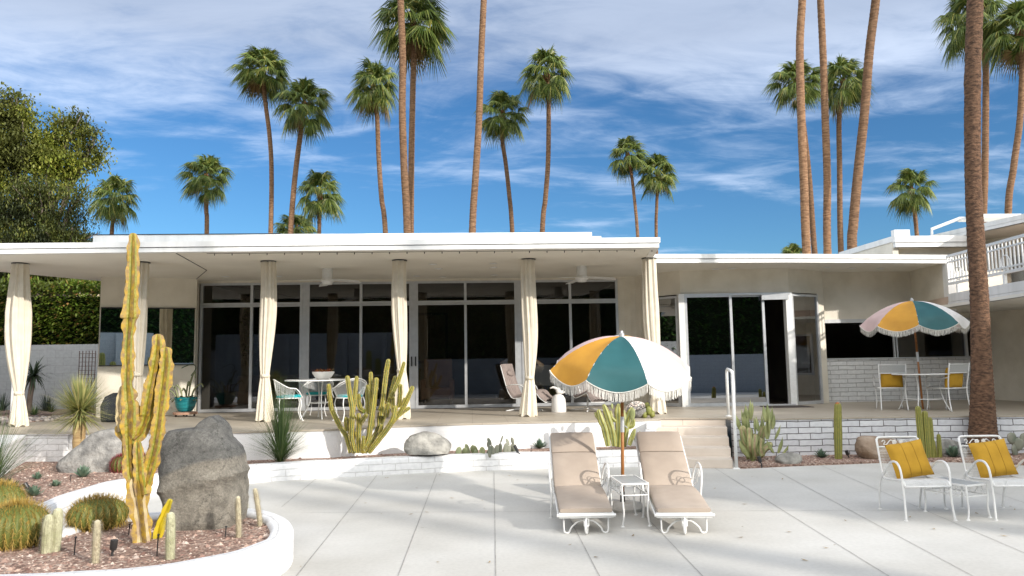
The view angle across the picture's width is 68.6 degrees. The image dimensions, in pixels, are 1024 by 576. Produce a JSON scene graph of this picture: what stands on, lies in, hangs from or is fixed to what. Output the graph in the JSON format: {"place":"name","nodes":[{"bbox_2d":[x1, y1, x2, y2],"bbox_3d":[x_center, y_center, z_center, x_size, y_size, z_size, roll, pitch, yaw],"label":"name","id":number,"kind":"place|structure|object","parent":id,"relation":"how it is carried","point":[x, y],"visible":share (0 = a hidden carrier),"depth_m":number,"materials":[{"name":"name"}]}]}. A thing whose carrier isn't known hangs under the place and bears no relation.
{"place":"outdoors","nodes":[
{"label":"outdoors","id":0,"kind":"place"},
{"bbox_2d":[0,408,95,422],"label":"gravel strip","id":1,"kind":"object","parent":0,"point":[45,413],"visible":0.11,"depth_m":17.48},
{"bbox_2d":[8,356,54,415],"bbox_3d":[-10.522,2.156,16.527,0.980,1.360,0.980,-1,-6,-3],"label":"aloe tree","id":2,"kind":"object","parent":1,"relation":"on","point":[32,376],"visible":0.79,"depth_m":16.49,"materials":[{"name":"green plant"}]},
{"bbox_2d":[0,446,1023,573],"bbox_3d":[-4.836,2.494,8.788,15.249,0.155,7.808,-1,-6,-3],"label":"gravel bed","id":3,"kind":"object","parent":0,"point":[131,552],"visible":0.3,"depth_m":6.29,"materials":[{"name":"gravel"}]},
{"bbox_2d":[0,478,29,505],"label":"barrel cactus","id":4,"kind":"object","parent":3,"relation":"on","point":[10,490],"visible":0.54,"depth_m":7.56,"materials":[{"name":"plant"}]},
{"bbox_2d":[0,495,53,551],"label":"barrel cactus","id":5,"kind":"object","parent":3,"relation":"on","point":[21,524],"visible":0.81,"depth_m":6.14,"materials":[{"name":"plant"}]},
{"bbox_2d":[0,402,81,480],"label":"grass tree","id":6,"kind":"object","parent":3,"relation":"on","point":[2,475],"visible":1,"depth_m":9.35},
{"bbox_2d":[38,514,54,553],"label":"woolly cactus","id":7,"kind":"object","parent":3,"relation":"on","point":[46,537],"visible":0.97,"depth_m":5.98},
{"bbox_2d":[50,508,65,551],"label":"woolly cactus","id":8,"kind":"object","parent":3,"relation":"on","point":[57,514],"visible":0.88,"depth_m":6.04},
{"bbox_2d":[40,372,114,448],"bbox_3d":[-6.575,1.995,11.421,1.312,1.531,1.313,-1,-6,-3],"label":"yucca","id":9,"kind":"object","parent":3,"relation":"on","point":[79,402],"visible":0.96,"depth_m":11.33,"materials":[{"name":"plant"}]},
{"bbox_2d":[56,428,121,472],"bbox_3d":[-6.056,2.402,11.045,1.149,0.647,0.756,-1,-6,-3],"label":"boulder","id":10,"kind":"object","parent":3,"relation":"on","point":[96,451],"visible":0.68,"depth_m":10.75,"materials":[{"name":"stone"}]},
{"bbox_2d":[88,520,102,563],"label":"woolly cactus","id":11,"kind":"object","parent":3,"relation":"on","point":[96,541],"visible":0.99,"depth_m":5.65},
{"bbox_2d":[63,490,129,532],"bbox_3d":[-3.834,2.091,6.941,0.644,0.444,0.645,-1,-6,-3],"label":"barrel cactus","id":12,"kind":"object","parent":3,"relation":"on","point":[108,511],"visible":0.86,"depth_m":6.80,"materials":[{"name":"plant"}]},
{"bbox_2d":[115,233,173,542],"bbox_3d":[-3.190,0.843,6.499,0.480,2.666,0.224,-1,-6,-3],"label":"euphorbia cactus","id":13,"kind":"object","parent":3,"relation":"on","point":[136,422],"visible":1,"depth_m":6.45,"materials":[{"name":"plant"}]},
{"bbox_2d":[153,499,172,538],"bbox_3d":[-3.016,1.998,6.475,0.160,0.348,0.092,-1,-6,-3],"label":"euphorbia cactus","id":14,"kind":"object","parent":3,"relation":"on","point":[160,524],"visible":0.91,"depth_m":6.45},
{"bbox_2d":[163,512,177,559],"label":"woolly cactus","id":15,"kind":"object","parent":3,"relation":"on","point":[170,537],"visible":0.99,"depth_m":5.73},
{"bbox_2d":[156,415,249,530],"bbox_3d":[-2.917,1.754,7.074,0.828,1.071,0.606,-1,-6,-3],"label":"boulder","id":16,"kind":"object","parent":3,"relation":"on","point":[203,469],"visible":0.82,"depth_m":6.87,"materials":[{"name":"stone"}]},
{"bbox_2d":[233,496,243,537],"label":"woolly cactus","id":17,"kind":"object","parent":3,"relation":"on","point":[238,513],"visible":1,"depth_m":6.44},
{"bbox_2d":[240,373,323,461],"bbox_3d":[-3.481,1.950,11.452,1.786,1.428,1.905,2,-7,-30],"label":"grass tree","id":18,"kind":"object","parent":3,"relation":"on","point":[281,443],"visible":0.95,"depth_m":11.34,"materials":[{"name":"plant"}]},
{"bbox_2d":[326,359,413,453],"bbox_3d":[-2.223,1.861,11.777,1.394,1.486,0.522,-1,-6,-3],"label":"candelabra cactus","id":19,"kind":"object","parent":3,"relation":"on","point":[369,444],"visible":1,"depth_m":11.72,"materials":[{"name":"plant"}]},
{"bbox_2d":[404,431,450,454],"bbox_3d":[-1.325,2.428,11.804,0.739,0.330,0.566,-1,-6,-3],"label":"boulder","id":20,"kind":"object","parent":3,"relation":"on","point":[426,443],"visible":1,"depth_m":11.60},
{"bbox_2d":[594,404,639,446],"bbox_3d":[1.712,2.214,12.220,0.758,0.764,0.230,0,-6,-8],"label":"tree cactus","id":21,"kind":"object","parent":3,"relation":"on","point":[611,433],"visible":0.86,"depth_m":12.16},
{"bbox_2d":[0,400,1023,434],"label":"patio floor","id":22,"kind":"structure","parent":0,"point":[489,416],"depth_m":13.99,"materials":[{"name":"concrete"}]},
{"bbox_2d":[100,393,117,421],"bbox_3d":[-7.731,2.323,14.642,0.540,0.550,0.540,-1,-6,-3],"label":"covered grill","id":23,"kind":"object","parent":22,"relation":"on","point":[111,402],"visible":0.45,"depth_m":14.41,"materials":[{"name":"fabric"}]},
{"bbox_2d":[169,364,203,416],"bbox_3d":[-6.931,2.145,15.740,0.872,1.098,0.564,3,-7,-34],"label":"potted cactus","id":24,"kind":"object","parent":22,"relation":"on","point":[185,406],"visible":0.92,"depth_m":15.69,"materials":[{"name":"ceramic"}]},
{"bbox_2d":[273,379,303,420],"bbox_3d":[-4.212,2.099,14.098,0.551,0.786,0.642,1,-6,-21],"label":"tub chair","id":25,"kind":"object","parent":22,"relation":"on","point":[298,396],"visible":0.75,"depth_m":13.93,"materials":[{"name":"white metal"}]},
{"bbox_2d":[284,378,354,418],"bbox_3d":[-3.728,2.156,14.579,1.348,0.756,1.348,-1,-6,-3],"label":"round table","id":26,"kind":"object","parent":22,"relation":"on","point":[311,380],"visible":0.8,"depth_m":14.40,"materials":[{"name":"white metal"}]},
{"bbox_2d":[331,378,366,421],"bbox_3d":[-2.986,2.055,13.853,0.642,0.786,0.551,3,-7,-35],"label":"tub chair","id":27,"kind":"object","parent":22,"relation":"on","point":[342,396],"visible":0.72,"depth_m":13.71,"materials":[{"name":"white metal"}]},
{"bbox_2d":[0,232,1010,416],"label":"house","id":28,"kind":"structure","parent":22,"relation":"on","point":[755,323],"depth_m":17.21,"materials":[{"name":"paint"}]},
{"bbox_2d":[4,262,31,426],"bbox_3d":[-9.086,1.041,13.793,0.506,3.024,0.405,-1,-6,-3],"label":"curtain","id":29,"kind":"object","parent":28,"relation":"hanging from","point":[18,327],"visible":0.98,"depth_m":13.71,"materials":[{"name":"fabric"}]},
{"bbox_2d":[132,261,150,404],"bbox_3d":[-6.938,1.020,13.924,0.364,3.024,0.301,-1,-6,-3],"label":"curtain","id":30,"kind":"object","parent":28,"relation":"hanging from","point":[140,335],"visible":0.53,"depth_m":13.88,"materials":[{"name":"fabric"}]},
{"bbox_2d":[98,307,195,365],"bbox_3d":[-7.947,1.060,16.378,1.880,1.264,0.030,1,-6,-20],"label":"window","id":31,"kind":"structure","parent":28,"relation":"attached to","point":[174,327],"depth_m":16.46,"materials":[{"name":"clear glass"}]},
{"bbox_2d":[197,282,302,412],"bbox_3d":[-6.000,1.353,17.252,2.327,2.950,0.110,-1,-6,-3],"label":"window frame","id":32,"kind":"structure","parent":28,"relation":"in","point":[203,305],"depth_m":17.25,"materials":[{"name":"metal"}]},
{"bbox_2d":[255,260,276,421],"bbox_3d":[-4.599,0.994,14.041,0.362,3.023,0.301,-1,-6,-3],"label":"curtain","id":33,"kind":"object","parent":28,"relation":"hanging from","point":[268,310],"visible":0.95,"depth_m":13.99,"materials":[{"name":"fabric"}]},
{"bbox_2d":[224,375,310,404],"bbox_3d":[-6.017,2.519,18.597,1.920,0.700,0.900,-1,-6,-3],"label":"sofa","id":34,"kind":"object","parent":28,"relation":"on","point":[238,393],"visible":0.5,"depth_m":18.62,"materials":[{"name":"brown fabric"}]},
{"bbox_2d":[300,268,361,286],"bbox_3d":[-3.714,-0.223,15.490,1.236,0.340,1.271,-1,-6,-3],"label":"ceiling fan","id":35,"kind":"object","parent":28,"relation":"hanging from","point":[326,279],"visible":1,"depth_m":15.34,"materials":[{"name":"white metal"}]},
{"bbox_2d":[306,281,411,410],"bbox_3d":[-3.534,1.328,17.387,2.417,2.950,0.110,-1,-6,-3],"label":"window frame","id":36,"kind":"structure","parent":28,"relation":"in","point":[361,303],"depth_m":17.40,"materials":[{"name":"metal"}]},
{"bbox_2d":[391,259,410,418],"bbox_3d":[-2.102,0.969,14.183,0.375,3.022,0.290,-1,-6,-3],"label":"curtain","id":37,"kind":"object","parent":28,"relation":"hanging from","point":[399,305],"visible":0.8,"depth_m":14.14,"materials":[{"name":"fabric"}]},
{"bbox_2d":[420,358,454,404],"bbox_3d":[-1.826,2.315,18.475,0.820,1.150,0.670,-1,-6,-3],"label":"wing chair","id":38,"kind":"object","parent":28,"relation":"on","point":[437,382],"visible":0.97,"depth_m":18.66,"materials":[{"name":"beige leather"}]},
{"bbox_2d":[415,280,517,408],"bbox_3d":[-1.058,1.302,17.522,2.379,2.950,0.110,-1,-6,-3],"label":"window frame","id":39,"kind":"structure","parent":28,"relation":"in","point":[465,302],"depth_m":17.53,"materials":[{"name":"metal"}]},
{"bbox_2d":[519,258,537,416],"bbox_3d":[0.299,0.944,14.312,0.378,3.023,0.294,0,-6,-12],"label":"curtain","id":40,"kind":"object","parent":28,"relation":"hanging from","point":[528,405],"visible":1,"depth_m":14.25,"materials":[{"name":"fabric"}]},
{"bbox_2d":[521,279,620,405],"bbox_3d":[1.376,1.277,17.655,2.311,2.950,0.110,-1,-6,-3],"label":"window frame","id":41,"kind":"structure","parent":28,"relation":"in","point":[569,301],"depth_m":17.70,"materials":[{"name":"metal"}]},
{"bbox_2d":[558,266,615,283],"bbox_3d":[1.527,-0.278,15.764,1.255,0.340,1.255,-1,-6,-3],"label":"ceiling fan","id":42,"kind":"object","parent":28,"relation":"hanging from","point":[581,276],"visible":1,"depth_m":15.60,"materials":[{"name":"white metal"}]},
{"bbox_2d":[642,257,666,413],"bbox_3d":[2.726,0.919,14.445,0.400,3.024,0.294,-1,-6,-3],"label":"curtain","id":43,"kind":"object","parent":28,"relation":"hanging from","point":[651,316],"visible":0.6,"depth_m":14.41,"materials":[{"name":"fabric"}]},
{"bbox_2d":[658,296,680,406],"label":"window frame","id":44,"kind":"structure","parent":28,"relation":"in","point":[668,311],"depth_m":16.77,"materials":[{"name":"metal"}]},
{"bbox_2d":[684,295,735,404],"bbox_3d":[4.351,1.369,16.496,1.043,2.440,0.102,-1,-6,-1],"label":"window frame","id":45,"kind":"structure","parent":28,"relation":"in","point":[708,319],"depth_m":16.50,"materials":[{"name":"metal"}]},
{"bbox_2d":[732,295,768,403],"bbox_3d":[5.203,1.361,16.549,0.805,2.440,0.084,-1,-6,-1],"label":"window frame","id":46,"kind":"structure","parent":28,"relation":"in","point":[748,311],"depth_m":16.55,"materials":[{"name":"metal"}]},
{"bbox_2d":[792,294,823,404],"bbox_3d":[6.563,1.355,16.704,0.840,2.440,0.414,0,-6,-7],"label":"window frame","id":47,"kind":"structure","parent":28,"relation":"in","point":[808,362],"depth_m":16.72,"materials":[{"name":"metal"}]},
{"bbox_2d":[825,318,969,359],"bbox_3d":[9.349,1.182,17.568,4.440,0.920,0.310,-1,-6,-3],"label":"window frame","id":48,"kind":"structure","parent":28,"relation":"in","point":[894,339],"depth_m":17.39,"materials":[{"name":"metal"}]},
{"bbox_2d":[500,364,552,410],"bbox_3d":[0.344,2.083,15.752,1.080,0.996,0.606,-4,-7,29],"label":"recliner chair","id":49,"kind":"object","parent":22,"relation":"on","point":[512,385],"visible":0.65,"depth_m":15.78,"materials":[{"name":"fabric"}]},
{"bbox_2d":[550,386,565,411],"bbox_3d":[0.941,2.267,15.321,0.331,0.525,0.310,-1,-6,-3],"label":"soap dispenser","id":50,"kind":"object","parent":22,"relation":"on","point":[558,403],"visible":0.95,"depth_m":15.21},
{"bbox_2d":[571,384,612,411],"bbox_3d":[1.606,2.036,15.477,0.606,0.996,1.080,2,-6,-23],"label":"recliner chair","id":51,"kind":"object","parent":22,"relation":"on","point":[593,398],"visible":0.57,"depth_m":15.20,"materials":[{"name":"white metal"}]},
{"bbox_2d":[626,401,654,417],"bbox_3d":[2.289,2.179,13.390,0.509,0.318,0.334,-1,-6,-3],"label":"shell planter","id":52,"kind":"object","parent":22,"relation":"on","point":[643,410],"visible":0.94,"depth_m":13.28,"materials":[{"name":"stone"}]},
{"bbox_2d":[873,363,908,409],"bbox_3d":[7.327,1.906,14.508,0.537,0.884,0.598,-3,-6,17],"label":"dining chair","id":53,"kind":"object","parent":22,"relation":"on","point":[892,368],"visible":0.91,"depth_m":14.30,"materials":[{"name":"white metal"}]},
{"bbox_2d":[881,374,902,386],"bbox_3d":[7.281,1.723,14.385,0.400,0.380,0.150,-3,2,17],"label":"pillow","id":54,"kind":"object","parent":53,"relation":"on","point":[888,380],"visible":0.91,"depth_m":14.33,"materials":[{"name":"yellow fabric"}]},
{"bbox_2d":[860,298,969,408],"bbox_3d":[7.675,1.238,14.264,1.777,2.110,1.778,-1,-6,-3],"label":"patio umbrella","id":55,"kind":"object","parent":22,"relation":"on","point":[907,316],"visible":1,"depth_m":13.83,"materials":[{"name":"multicoloured fabric"}]},
{"bbox_2d":[891,373,950,410],"bbox_3d":[7.762,1.961,14.172,1.066,0.698,1.066,-1,-6,-3],"label":"dining table","id":56,"kind":"object","parent":22,"relation":"on","point":[926,374],"visible":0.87,"depth_m":13.96,"materials":[{"name":"white metal"}]},
{"bbox_2d":[825,214,1023,400],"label":"guest wing","id":57,"kind":"structure","parent":22,"relation":"on","point":[1004,242],"depth_m":16.90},
{"bbox_2d":[925,363,969,411],"bbox_3d":[8.124,1.840,13.980,0.537,0.884,0.598,1,-6,-17],"label":"dining chair","id":58,"kind":"object","parent":22,"relation":"on","point":[959,368],"visible":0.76,"depth_m":13.79,"materials":[{"name":"white metal"}]},
{"bbox_2d":[0,0,1023,253],"label":"sky","id":59,"kind":"structure","parent":0,"point":[686,78],"materials":[{"name":"blue"}]},
{"bbox_2d":[63,457,1023,575],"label":"pool deck","id":60,"kind":"structure","parent":0,"point":[467,523],"depth_m":7.45,"materials":[{"name":"concrete"}]},
{"bbox_2d":[0,434,69,473],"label":"raised curb","id":61,"kind":"structure","parent":60,"relation":"on","point":[58,450],"depth_m":12.04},
{"bbox_2d":[0,449,639,575],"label":"curb wall","id":62,"kind":"structure","parent":60,"relation":"on","point":[271,554],"depth_m":9.97,"materials":[{"name":"concrete"}]},
{"bbox_2d":[68,421,660,459],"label":"retaining wall","id":63,"kind":"structure","parent":60,"relation":"on","point":[524,436],"depth_m":12.65,"materials":[{"name":"paint"}]},
{"bbox_2d":[548,432,615,534],"bbox_3d":[0.722,2.067,8.176,0.662,0.813,1.967,-1,-6,0],"label":"chaise longue","id":64,"kind":"object","parent":60,"relation":"on","point":[576,478],"visible":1,"depth_m":8.30,"materials":[{"name":"fabric"}]},
{"bbox_2d":[549,331,691,512],"bbox_3d":[1.263,1.497,8.595,1.574,2.007,1.569,3,-7,-34],"label":"patio umbrella","id":65,"kind":"object","parent":60,"relation":"on","point":[621,363],"visible":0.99,"depth_m":8.15,"materials":[{"name":"multicoloured fabric"}]},
{"bbox_2d":[609,475,651,527],"bbox_3d":[1.223,2.215,7.845,0.324,0.429,0.602,0,-6,-5],"label":"side table","id":66,"kind":"object","parent":60,"relation":"on","point":[629,480],"visible":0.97,"depth_m":7.74,"materials":[{"name":"white metal"}]},
{"bbox_2d":[635,431,714,534],"bbox_3d":[1.706,2.045,8.108,0.662,0.813,1.967,-1,-6,3],"label":"chaise longue","id":67,"kind":"object","parent":60,"relation":"on","point":[674,492],"visible":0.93,"depth_m":8.23,"materials":[{"name":"fabric"}]},
{"bbox_2d":[656,419,732,467],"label":"garden steps","id":68,"kind":"structure","parent":60,"relation":"on","point":[705,443],"depth_m":12.37,"materials":[{"name":"concrete"}]},
{"bbox_2d":[725,368,739,469],"bbox_3d":[3.631,2.092,12.431,0.109,1.520,2.045,-2,-6,13],"label":"handrail","id":69,"kind":"object","parent":60,"relation":"on","point":[731,371],"visible":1,"depth_m":11.51,"materials":[{"name":"white metal"}]},
{"bbox_2d":[731,417,1023,456],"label":"block wall","id":70,"kind":"structure","parent":60,"relation":"on","point":[807,437],"depth_m":12.72,"materials":[{"name":"brick"}]},
{"bbox_2d":[875,436,957,520],"bbox_3d":[4.248,2.000,7.964,0.534,0.790,0.697,-1,-6,2],"label":"armchair","id":71,"kind":"object","parent":60,"relation":"on","point":[921,480],"visible":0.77,"depth_m":7.83,"materials":[{"name":"white metal"}]},
{"bbox_2d":[884,439,933,478],"bbox_3d":[4.279,1.848,8.080,0.400,0.390,0.153,-10,-25,1],"label":"pillow","id":72,"kind":"object","parent":71,"relation":"on","point":[910,458],"visible":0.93,"depth_m":8.02,"materials":[{"name":"yellow fabric"}]},
{"bbox_2d":[923,476,991,520],"bbox_3d":[4.672,2.206,7.898,0.354,0.349,0.542,1,-6,-21],"label":"side table","id":73,"kind":"object","parent":60,"relation":"on","point":[966,484],"visible":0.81,"depth_m":7.80,"materials":[{"name":"white metal"}]},
{"bbox_2d":[957,435,1023,520],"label":"armchair","id":74,"kind":"object","parent":60,"relation":"on","point":[1010,479],"visible":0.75,"depth_m":7.99,"materials":[{"name":"white metal"}]},
{"bbox_2d":[967,438,1017,477],"bbox_3d":[5.158,1.830,8.045,0.400,0.390,0.153,-8,-25,1],"label":"pillow","id":75,"kind":"object","parent":74,"relation":"on","point":[995,455],"visible":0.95,"depth_m":7.99,"materials":[{"name":"yellow fabric"}]},
{"bbox_2d":[534,365,565,399],"bbox_3d":[0.766,2.379,18.521,1.100,0.950,0.600,-1,-6,-3],"label":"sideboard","id":76,"kind":"object","parent":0,"point":[542,377],"visible":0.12,"depth_m":18.25,"materials":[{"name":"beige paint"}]},
{"bbox_2d":[725,419,731,456],"bbox_3d":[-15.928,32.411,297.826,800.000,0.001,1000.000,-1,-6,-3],"label":"ground","id":77,"kind":"structure","parent":0,"point":[728,424],"depth_m":21.92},
{"bbox_2d":[0,344,97,409],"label":"garden wall","id":78,"kind":"structure","parent":77,"relation":"on","point":[63,361],"depth_m":19.48,"materials":[{"name":"paint"}]},
{"bbox_2d":[0,165,106,296],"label":"broadleaf tree","id":79,"kind":"object","parent":77,"relation":"on","point":[18,222],"visible":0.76,"depth_m":25.17,"materials":[{"name":"green plant"}]},
{"bbox_2d":[0,81,117,240],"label":"broadleaf tree","id":80,"kind":"object","parent":77,"relation":"on","point":[36,150],"visible":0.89,"depth_m":26.87,"materials":[{"name":"green plant"}]},
{"bbox_2d":[86,174,140,233],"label":"palm tree","id":81,"kind":"object","parent":77,"relation":"on","point":[113,212],"visible":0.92,"depth_m":49.52,"materials":[{"name":"green plant"}]},
{"bbox_2d":[0,273,259,368],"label":"hedge","id":82,"kind":"object","parent":77,"relation":"on","point":[66,320],"visible":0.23,"depth_m":20.18,"materials":[{"name":"green"}]},
{"bbox_2d":[172,153,235,233],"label":"palm tree","id":83,"kind":"object","parent":77,"relation":"on","point":[209,178],"visible":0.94,"depth_m":51.61,"materials":[{"name":"green plant"}]},
{"bbox_2d":[225,43,291,232],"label":"palm tree","id":84,"kind":"object","parent":77,"relation":"on","point":[268,85],"visible":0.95,"depth_m":43.88,"materials":[{"name":"green plant"}]},
{"bbox_2d":[273,213,316,233],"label":"palm tree","id":85,"kind":"object","parent":77,"relation":"on","point":[298,226],"visible":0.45,"depth_m":51.46,"materials":[{"name":"green plant"}]},
{"bbox_2d":[268,76,336,233],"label":"palm tree","id":86,"kind":"object","parent":77,"relation":"on","point":[306,91],"visible":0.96,"depth_m":42.72,"materials":[{"name":"green plant"}]},
{"bbox_2d":[295,169,345,233],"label":"palm tree","id":87,"kind":"object","parent":77,"relation":"on","point":[329,203],"visible":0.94,"depth_m":47.56,"materials":[{"name":"green plant"}]},
{"bbox_2d":[342,56,398,232],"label":"palm tree","id":88,"kind":"object","parent":77,"relation":"on","point":[376,100],"visible":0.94,"depth_m":42.83,"materials":[{"name":"green plant"}]},
{"bbox_2d":[397,0,410,232],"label":"palm tree","id":89,"kind":"object","parent":77,"relation":"on","point":[402,133],"visible":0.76,"depth_m":32.88,"materials":[{"name":"brown plant"}]},
{"bbox_2d":[368,0,456,232],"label":"palm tree","id":90,"kind":"object","parent":77,"relation":"on","point":[422,42],"visible":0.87,"depth_m":36.86,"materials":[{"name":"green plant"}]},
{"bbox_2d":[469,0,486,232],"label":"palm tree","id":91,"kind":"object","parent":77,"relation":"on","point":[477,142],"visible":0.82,"depth_m":33.88,"materials":[{"name":"brown plant"}]},
{"bbox_2d":[474,90,534,232],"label":"palm tree","id":92,"kind":"object","parent":77,"relation":"on","point":[492,129],"visible":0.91,"depth_m":43.70,"materials":[{"name":"green plant"}]},
{"bbox_2d":[516,45,573,231],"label":"palm tree","id":93,"kind":"object","parent":77,"relation":"on","point":[540,87],"visible":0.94,"depth_m":41.78,"materials":[{"name":"green plant"}]},
{"bbox_2d":[607,135,650,236],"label":"palm tree","id":94,"kind":"object","parent":77,"relation":"on","point":[627,145],"visible":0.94,"depth_m":51.89,"materials":[{"name":"green plant"}]},
{"bbox_2d":[634,152,678,253],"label":"palm tree","id":95,"kind":"object","parent":77,"relation":"on","point":[665,179],"visible":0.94,"depth_m":51.64,"materials":[{"name":"green plant"}]},
{"bbox_2d":[760,59,828,253],"bbox_3d":[15.191,-3.223,39.354,3.566,18.048,3.378,-1,-6,-3],"label":"palm tree","id":96,"kind":"object","parent":77,"relation":"on","point":[785,94],"visible":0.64,"depth_m":39.86,"materials":[{"name":"green plant"}]},
{"bbox_2d":[796,0,810,253],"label":"palm tree","id":97,"kind":"object","parent":77,"relation":"on","point":[803,177],"visible":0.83,"depth_m":29.88,"materials":[{"name":"brown plant"}]},
{"bbox_2d":[817,0,831,253],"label":"palm tree","id":98,"kind":"object","parent":77,"relation":"on","point":[827,249],"visible":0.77,"depth_m":30.89,"materials":[{"name":"brown plant"}]},
{"bbox_2d":[820,54,874,253],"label":"palm tree","id":99,"kind":"object","parent":77,"relation":"on","point":[846,93],"visible":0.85,"depth_m":40.87,"materials":[{"name":"green plant"}]},
{"bbox_2d":[847,0,879,249],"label":"palm tree","id":100,"kind":"object","parent":77,"relation":"on","point":[855,198],"visible":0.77,"depth_m":29.86,"materials":[{"name":"brown plant"}]},
{"bbox_2d":[884,168,939,235],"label":"palm tree","id":101,"kind":"object","parent":77,"relation":"on","point":[903,204],"visible":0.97,"depth_m":52.60,"materials":[{"name":"green plant"}]},
{"bbox_2d":[931,0,1010,222],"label":"palm tree","id":102,"kind":"object","parent":77,"relation":"on","point":[956,39],"visible":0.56,"depth_m":37.87,"materials":[{"name":"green plant"}]},
{"bbox_2d":[981,0,1023,213],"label":"palm tree","id":103,"kind":"object","parent":77,"relation":"on","point":[1011,16],"visible":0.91,"depth_m":35.93,"materials":[{"name":"green plant"}]},
{"bbox_2d":[733,453,1023,468],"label":"gravel strip","id":104,"kind":"object","parent":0,"point":[811,458],"visible":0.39,"depth_m":11.81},
{"bbox_2d":[736,399,788,460],"bbox_3d":[4.054,2.327,12.143,0.893,1.055,0.342,-1,-6,-3],"label":"spear cactus","id":105,"kind":"object","parent":104,"relation":"on","point":[752,445],"visible":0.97,"depth_m":12.07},
{"bbox_2d":[774,452,801,463],"bbox_3d":[4.353,2.674,11.812,0.420,0.158,0.286,-1,-6,-3],"label":"boulder","id":106,"kind":"object","parent":104,"relation":"on","point":[789,458],"visible":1,"depth_m":11.71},
{"bbox_2d":[834,402,842,458],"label":"column cactus","id":107,"kind":"object","parent":104,"relation":"on","point":[838,446],"depth_m":12.19,"materials":[{"name":"green plant"}]},
{"bbox_2d":[855,436,898,459],"bbox_3d":[6.030,2.622,12.256,0.811,0.403,0.500,-1,-6,-3],"label":"boulder","id":108,"kind":"object","parent":104,"relation":"on","point":[865,447],"visible":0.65,"depth_m":12.11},
{"bbox_2d":[963,0,998,454],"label":"palm tree","id":109,"kind":"object","parent":104,"relation":"on","point":[982,414],"visible":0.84,"depth_m":12.29,"materials":[{"name":"brown plant"}]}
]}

